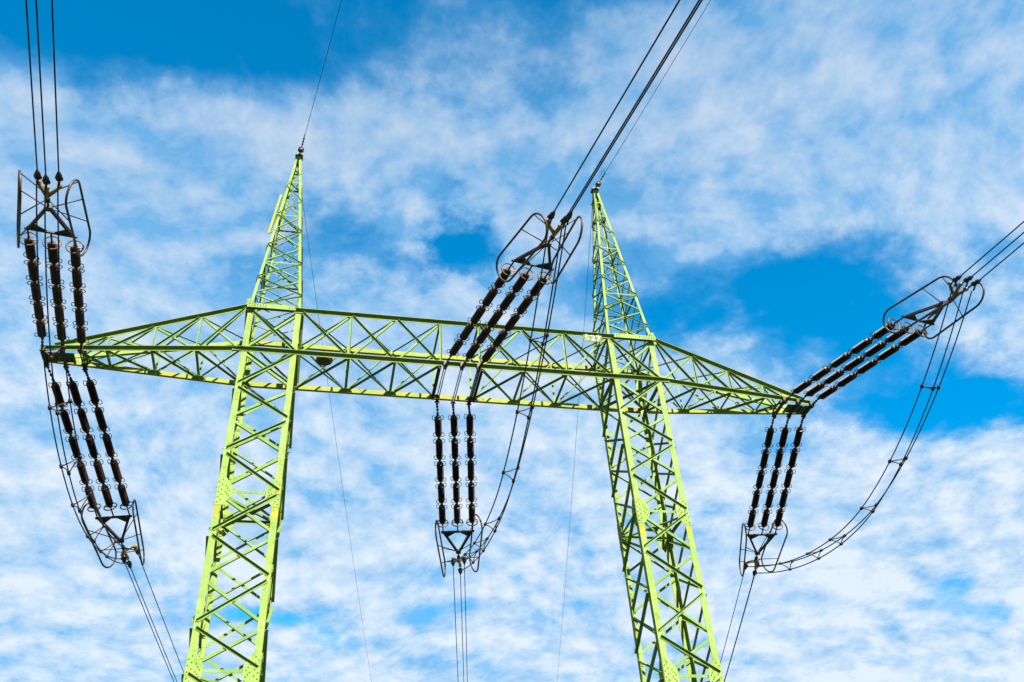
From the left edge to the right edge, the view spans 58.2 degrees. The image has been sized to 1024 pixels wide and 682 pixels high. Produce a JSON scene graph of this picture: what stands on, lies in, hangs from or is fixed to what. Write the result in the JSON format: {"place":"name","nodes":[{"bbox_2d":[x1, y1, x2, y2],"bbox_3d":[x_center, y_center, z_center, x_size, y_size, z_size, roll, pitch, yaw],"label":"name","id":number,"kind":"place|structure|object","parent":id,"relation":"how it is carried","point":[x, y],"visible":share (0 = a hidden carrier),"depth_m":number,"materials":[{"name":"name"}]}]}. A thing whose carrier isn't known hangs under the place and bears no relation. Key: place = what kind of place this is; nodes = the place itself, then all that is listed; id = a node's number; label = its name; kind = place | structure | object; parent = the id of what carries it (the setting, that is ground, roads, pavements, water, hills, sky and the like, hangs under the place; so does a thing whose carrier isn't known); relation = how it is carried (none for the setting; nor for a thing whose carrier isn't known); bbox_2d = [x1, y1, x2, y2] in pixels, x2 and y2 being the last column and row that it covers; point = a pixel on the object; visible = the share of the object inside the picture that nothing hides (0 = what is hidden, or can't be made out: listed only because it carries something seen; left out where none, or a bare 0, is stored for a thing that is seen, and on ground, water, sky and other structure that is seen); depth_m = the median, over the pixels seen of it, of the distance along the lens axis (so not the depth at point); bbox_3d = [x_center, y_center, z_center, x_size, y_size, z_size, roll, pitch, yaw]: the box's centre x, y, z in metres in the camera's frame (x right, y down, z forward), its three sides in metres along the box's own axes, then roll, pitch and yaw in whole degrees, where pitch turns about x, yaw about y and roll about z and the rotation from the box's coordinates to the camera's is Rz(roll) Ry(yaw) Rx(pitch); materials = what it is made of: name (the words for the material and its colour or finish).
{"place":"outdoors","nodes":[
{"label":"outdoors","id":0,"kind":"place"},
{"bbox_2d":[0,0,1023,681],"label":"sky","id":1,"kind":"structure","parent":0,"point":[798,170],"materials":[{"name":"blue"}]},
{"label":"ground","id":2,"kind":"structure","parent":0,"visible":0},
{"bbox_2d":[39,153,814,681],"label":"transmission pylon","id":3,"kind":"object","parent":2,"relation":"on","point":[253,667],"visible":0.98,"depth_m":41.02,"materials":[{"name":"green metal"}]},
{"bbox_2d":[17,170,90,349],"bbox_3d":[-17.209,-2.596,34.622,2.456,1.267,11.506,10,-34,-17],"label":"insulator set","id":4,"kind":"object","parent":3,"relation":"attached to","point":[29,243],"visible":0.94,"depth_m":33.74,"materials":[{"name":"ceramic"}]},
{"bbox_2d":[25,0,37,170],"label":"conductor wire","id":5,"kind":"object","parent":4,"relation":"attached to","point":[31,83],"visible":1,"depth_m":27.25,"materials":[{"name":"metal"}]},
{"bbox_2d":[35,0,46,175],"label":"conductor wire","id":6,"kind":"object","parent":4,"relation":"attached to","point":[40,84],"visible":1,"depth_m":27.13,"materials":[{"name":"metal"}]},
{"bbox_2d":[51,0,58,171],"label":"conductor wire","id":7,"kind":"object","parent":4,"relation":"attached to","point":[55,82],"visible":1,"depth_m":27.24,"materials":[{"name":"metal"}]},
{"bbox_2d":[47,366,144,568],"bbox_3d":[-18.971,5.994,42.414,2.477,1.286,11.538,-4,-63,-1],"label":"insulator set","id":8,"kind":"object","parent":3,"relation":"hanging from","point":[89,438],"visible":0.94,"depth_m":42.07,"materials":[{"name":"ceramic"}]},
{"bbox_2d":[36,186,121,558],"bbox_3d":[-17.318,3.423,36.883,0.174,5.118,21.058,3,-39,-9],"label":"jumper wire","id":9,"kind":"object","parent":8,"relation":"attached to","point":[45,372],"visible":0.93,"depth_m":32.53,"materials":[{"name":"metal"}]},
{"bbox_2d":[41,345,65,359],"bbox_3d":[-16.114,0.394,32.329,0.780,0.593,0.306,5,-40,-11],"label":"wire spacer","id":10,"kind":"object","parent":9,"relation":"attached to","point":[43,350],"visible":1,"depth_m":32.27,"materials":[{"name":"metal"}]},
{"bbox_2d":[48,399,71,414],"bbox_3d":[-16.436,2.389,33.448,0.763,0.658,0.278,5,-40,-11],"label":"wire spacer","id":11,"kind":"object","parent":9,"relation":"attached to","point":[50,407],"visible":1,"depth_m":33.39,"materials":[{"name":"metal"}]},
{"bbox_2d":[59,454,81,475],"bbox_3d":[-16.869,4.744,35.218,0.751,0.753,0.388,0,-39,-6],"label":"wire spacer","id":12,"kind":"object","parent":9,"relation":"attached to","point":[62,465],"visible":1,"depth_m":35.13,"materials":[{"name":"metal"}]},
{"bbox_2d":[44,190,126,563],"bbox_3d":[-17.058,3.646,36.920,0.174,5.101,21.265,3,-39,-9],"label":"jumper wire","id":13,"kind":"object","parent":8,"relation":"attached to","point":[52,369],"visible":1,"depth_m":32.36,"materials":[{"name":"metal"}]},
{"bbox_2d":[71,492,91,512],"bbox_3d":[-17.245,6.480,36.922,0.742,0.776,0.371,-2,-39,-3],"label":"wire spacer","id":14,"kind":"object","parent":13,"relation":"attached to","point":[80,510],"visible":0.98,"depth_m":36.85,"materials":[{"name":"metal"}]},
{"bbox_2d":[86,524,105,542],"bbox_3d":[-17.717,8.194,39.185,0.703,0.814,0.333,5,-40,-11],"label":"wire spacer","id":15,"kind":"object","parent":13,"relation":"attached to","point":[88,536],"visible":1,"depth_m":39.12,"materials":[{"name":"metal"}]},
{"bbox_2d":[57,187,134,549],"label":"jumper wire","id":16,"kind":"object","parent":8,"relation":"attached to","point":[65,360],"visible":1,"depth_m":32.64,"materials":[{"name":"metal"}]},
{"bbox_2d":[99,540,117,557],"bbox_3d":[-18.104,9.324,41.296,0.686,0.828,0.379,5,-40,-11],"label":"wire spacer","id":17,"kind":"object","parent":16,"relation":"attached to","point":[113,544],"visible":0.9,"depth_m":41.25,"materials":[{"name":"metal"}]},
{"bbox_2d":[125,564,173,681],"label":"conductor wire","id":18,"kind":"object","parent":8,"relation":"attached to","point":[148,621],"visible":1,"depth_m":49.11,"materials":[{"name":"metal"}]},
{"bbox_2d":[131,569,176,681],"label":"conductor wire","id":19,"kind":"object","parent":8,"relation":"attached to","point":[153,623],"visible":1,"depth_m":49.16,"materials":[{"name":"metal"}]},
{"bbox_2d":[138,555,183,672],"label":"conductor wire","id":20,"kind":"object","parent":8,"relation":"attached to","point":[161,615],"visible":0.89,"depth_m":49.71,"materials":[{"name":"metal"}]},
{"bbox_2d":[298,134,304,152],"bbox_3d":[-11.262,-10.530,49.447,0.328,0.554,1.501,13,-42,-20],"label":"earth wire insulator","id":21,"kind":"object","parent":3,"relation":"attached to","point":[301,149],"visible":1,"depth_m":49.42,"materials":[{"name":"metal"}]},
{"bbox_2d":[305,0,341,133],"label":"earth wire","id":22,"kind":"object","parent":21,"relation":"attached to","point":[323,66],"visible":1,"depth_m":45.12,"materials":[{"name":"metal"}]},
{"bbox_2d":[316,357,332,365],"bbox_3d":[-8.387,0.838,41.190,0.776,0.248,0.759,5,-40,-11],"label":"nest","id":23,"kind":"object","parent":3,"relation":"on","point":[324,361],"visible":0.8,"depth_m":41.10,"materials":[{"name":"brown plant"}]},
{"bbox_2d":[298,167,371,681],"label":"earth wire","id":24,"kind":"object","parent":3,"relation":"attached to","point":[331,409],"visible":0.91,"depth_m":65.83,"materials":[{"name":"metal"}]},
{"bbox_2d":[432,405,482,576],"bbox_3d":[-2.733,7.726,46.474,2.461,1.474,11.414,-2,-59,-3],"label":"insulator set","id":25,"kind":"object","parent":3,"relation":"hanging from","point":[470,464],"visible":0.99,"depth_m":46.14,"materials":[{"name":"ceramic"}]},
{"bbox_2d":[453,566,457,674],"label":"conductor wire","id":26,"kind":"object","parent":25,"relation":"attached to","point":[455,619],"visible":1,"depth_m":54.22,"materials":[{"name":"metal"}]},
{"bbox_2d":[460,575,463,680],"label":"conductor wire","id":27,"kind":"object","parent":25,"relation":"attached to","point":[462,628],"visible":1,"depth_m":54.58,"materials":[{"name":"metal"}]},
{"bbox_2d":[464,565,467,681],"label":"conductor wire","id":28,"kind":"object","parent":25,"relation":"attached to","point":[465,620],"visible":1,"depth_m":54.14,"materials":[{"name":"metal"}]},
{"bbox_2d":[453,225,548,562],"bbox_3d":[-0.796,4.774,40.307,0.196,4.343,23.224,5,-40,-11],"label":"jumper wire","id":29,"kind":"object","parent":25,"relation":"attached to","point":[520,392],"visible":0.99,"depth_m":35.62,"materials":[{"name":"metal"}]},
{"bbox_2d":[529,333,548,345],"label":"wire spacer","id":30,"kind":"object","parent":29,"relation":"attached to","point":[542,342],"visible":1,"depth_m":34.63,"materials":[{"name":"metal"}]},
{"bbox_2d":[460,229,561,570],"bbox_3d":[-0.361,5.004,40.325,0.183,4.538,23.270,5,-40,-11],"label":"jumper wire","id":31,"kind":"object","parent":25,"relation":"attached to","point":[532,396],"visible":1,"depth_m":35.58,"materials":[{"name":"metal"}]},
{"bbox_2d":[473,537,488,551],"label":"wire spacer","id":32,"kind":"object","parent":31,"relation":"attached to","point":[486,539],"visible":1,"depth_m":43.52,"materials":[{"name":"metal"}]},
{"bbox_2d":[464,225,566,560],"bbox_3d":[-0.180,4.649,40.411,0.183,4.150,23.070,5,-40,-11],"label":"jumper wire","id":33,"kind":"object","parent":25,"relation":"attached to","point":[539,373],"visible":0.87,"depth_m":35.31,"materials":[{"name":"metal"}]},
{"bbox_2d":[463,549,478,563],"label":"wire spacer","id":34,"kind":"object","parent":33,"relation":"attached to","point":[476,551],"visible":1,"depth_m":45.79,"materials":[{"name":"metal"}]},
{"bbox_2d":[483,517,500,532],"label":"wire spacer","id":35,"kind":"object","parent":33,"relation":"attached to","point":[498,519],"visible":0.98,"depth_m":41.23,"materials":[{"name":"metal"}]},
{"bbox_2d":[502,466,519,482],"bbox_3d":[-0.062,5.517,38.180,0.749,0.654,0.437,5,-40,-11],"label":"wire spacer","id":36,"kind":"object","parent":33,"relation":"attached to","point":[504,472],"visible":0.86,"depth_m":38.12,"materials":[{"name":"metal"}]},
{"bbox_2d":[515,404,534,419],"bbox_3d":[0.518,2.784,36.229,0.755,0.579,0.368,5,-40,-11],"label":"wire spacer","id":37,"kind":"object","parent":33,"relation":"attached to","point":[518,412],"visible":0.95,"depth_m":36.20,"materials":[{"name":"metal"}]},
{"bbox_2d":[445,211,582,367],"bbox_3d":[-0.208,-1.727,37.110,2.445,1.578,11.510,12,-34,-19],"label":"insulator set","id":38,"kind":"object","parent":3,"relation":"attached to","point":[517,286],"visible":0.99,"depth_m":36.53,"materials":[{"name":"ceramic"}]},
{"bbox_2d":[554,0,679,211],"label":"conductor wire","id":39,"kind":"object","parent":38,"relation":"attached to","point":[660,32],"visible":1,"depth_m":28.55,"materials":[{"name":"metal"}]},
{"bbox_2d":[567,0,699,215],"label":"conductor wire","id":40,"kind":"object","parent":38,"relation":"attached to","point":[676,37],"visible":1,"depth_m":28.54,"materials":[{"name":"metal"}]},
{"bbox_2d":[571,0,702,211],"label":"conductor wire","id":41,"kind":"object","parent":38,"relation":"attached to","point":[679,36],"visible":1,"depth_m":28.64,"materials":[{"name":"metal"}]},
{"bbox_2d":[557,206,592,677],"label":"earth wire","id":42,"kind":"object","parent":3,"relation":"attached to","point":[576,430],"visible":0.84,"depth_m":69.34,"materials":[{"name":"metal"}]},
{"bbox_2d":[595,170,605,186],"bbox_3d":[4.983,-9.227,52.583,0.345,0.554,1.490,5,-40,-11],"label":"earth wire insulator","id":43,"kind":"object","parent":3,"relation":"attached to","point":[598,183],"visible":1,"depth_m":52.59,"materials":[{"name":"metal"}]},
{"bbox_2d":[606,0,710,170],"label":"earth wire","id":44,"kind":"object","parent":43,"relation":"attached to","point":[660,82],"visible":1,"depth_m":46.80,"materials":[{"name":"metal"}]},
{"bbox_2d":[739,418,805,576],"bbox_3d":[13.842,8.532,49.256,2.464,1.440,11.349,-1,-58,-4],"label":"insulator set","id":45,"kind":"object","parent":3,"relation":"hanging from","point":[778,520],"visible":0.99,"depth_m":48.89,"materials":[{"name":"ceramic"}]},
{"bbox_2d":[720,570,744,663],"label":"conductor wire","id":46,"kind":"object","parent":45,"relation":"attached to","point":[732,617],"visible":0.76,"depth_m":56.62,"materials":[{"name":"metal"}]},
{"bbox_2d":[724,577,753,680],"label":"conductor wire","id":47,"kind":"object","parent":45,"relation":"attached to","point":[739,627],"visible":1,"depth_m":56.93,"materials":[{"name":"metal"}]},
{"bbox_2d":[724,576,754,681],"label":"conductor wire","id":48,"kind":"object","parent":45,"relation":"attached to","point":[740,625],"visible":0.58,"depth_m":57.31,"materials":[{"name":"metal"}]},
{"bbox_2d":[747,287,952,566],"bbox_3d":[15.546,6.286,43.455,0.183,4.447,21.565,5,-40,-11],"label":"jumper wire","id":49,"kind":"object","parent":45,"relation":"attached to","point":[894,451],"visible":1,"depth_m":39.53,"materials":[{"name":"metal"}]},
{"bbox_2d":[757,287,964,573],"bbox_3d":[16.077,6.403,43.614,0.183,4.693,21.648,5,-40,-11],"label":"jumper wire","id":50,"kind":"object","parent":45,"relation":"attached to","point":[905,454],"visible":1,"depth_m":39.70,"materials":[{"name":"metal"}]},
{"bbox_2d":[779,561,792,570],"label":"wire spacer","id":51,"kind":"object","parent":50,"relation":"attached to","point":[789,569],"visible":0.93,"depth_m":48.36,"materials":[{"name":"metal"}]},
{"bbox_2d":[806,549,822,559],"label":"wire spacer","id":52,"kind":"object","parent":50,"relation":"attached to","point":[820,550],"visible":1,"depth_m":45.85,"materials":[{"name":"metal"}]},
{"bbox_2d":[828,534,846,545],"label":"wire spacer","id":53,"kind":"object","parent":50,"relation":"attached to","point":[840,544],"visible":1,"depth_m":44.02,"materials":[{"name":"metal"}]},
{"bbox_2d":[759,291,971,565],"bbox_3d":[16.275,6.258,43.546,0.183,4.212,21.338,5,-40,-12],"label":"jumper wire","id":54,"kind":"object","parent":45,"relation":"attached to","point":[915,439],"visible":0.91,"depth_m":39.18,"materials":[{"name":"metal"}]},
{"bbox_2d":[860,503,876,512],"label":"wire spacer","id":55,"kind":"object","parent":54,"relation":"attached to","point":[872,510],"visible":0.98,"depth_m":41.77,"materials":[{"name":"metal"}]},
{"bbox_2d":[888,456,907,466],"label":"wire spacer","id":56,"kind":"object","parent":54,"relation":"attached to","point":[900,463],"visible":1,"depth_m":40.02,"materials":[{"name":"metal"}]},
{"bbox_2d":[920,384,940,390],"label":"wire spacer","id":57,"kind":"object","parent":54,"relation":"attached to","point":[931,388],"visible":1,"depth_m":38.28,"materials":[{"name":"metal"}]},
{"bbox_2d":[785,275,984,404],"bbox_3d":[16.283,0.248,40.974,2.454,1.339,11.367,12,-33,-19],"label":"insulator set","id":58,"kind":"object","parent":3,"relation":"attached to","point":[912,336],"visible":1,"depth_m":40.64,"materials":[{"name":"ceramic"}]},
{"bbox_2d":[961,221,1023,275],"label":"conductor wire","id":59,"kind":"object","parent":58,"relation":"attached to","point":[993,248],"visible":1,"depth_m":35.07,"materials":[{"name":"metal"}]},
{"bbox_2d":[972,232,1023,275],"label":"conductor wire","id":60,"kind":"object","parent":58,"relation":"attached to","point":[998,253],"visible":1,"depth_m":35.53,"materials":[{"name":"metal"}]},
{"bbox_2d":[980,242,1023,279],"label":"conductor wire","id":61,"kind":"object","parent":58,"relation":"attached to","point":[1002,260],"visible":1,"depth_m":35.59,"materials":[{"name":"metal"}]}
]}

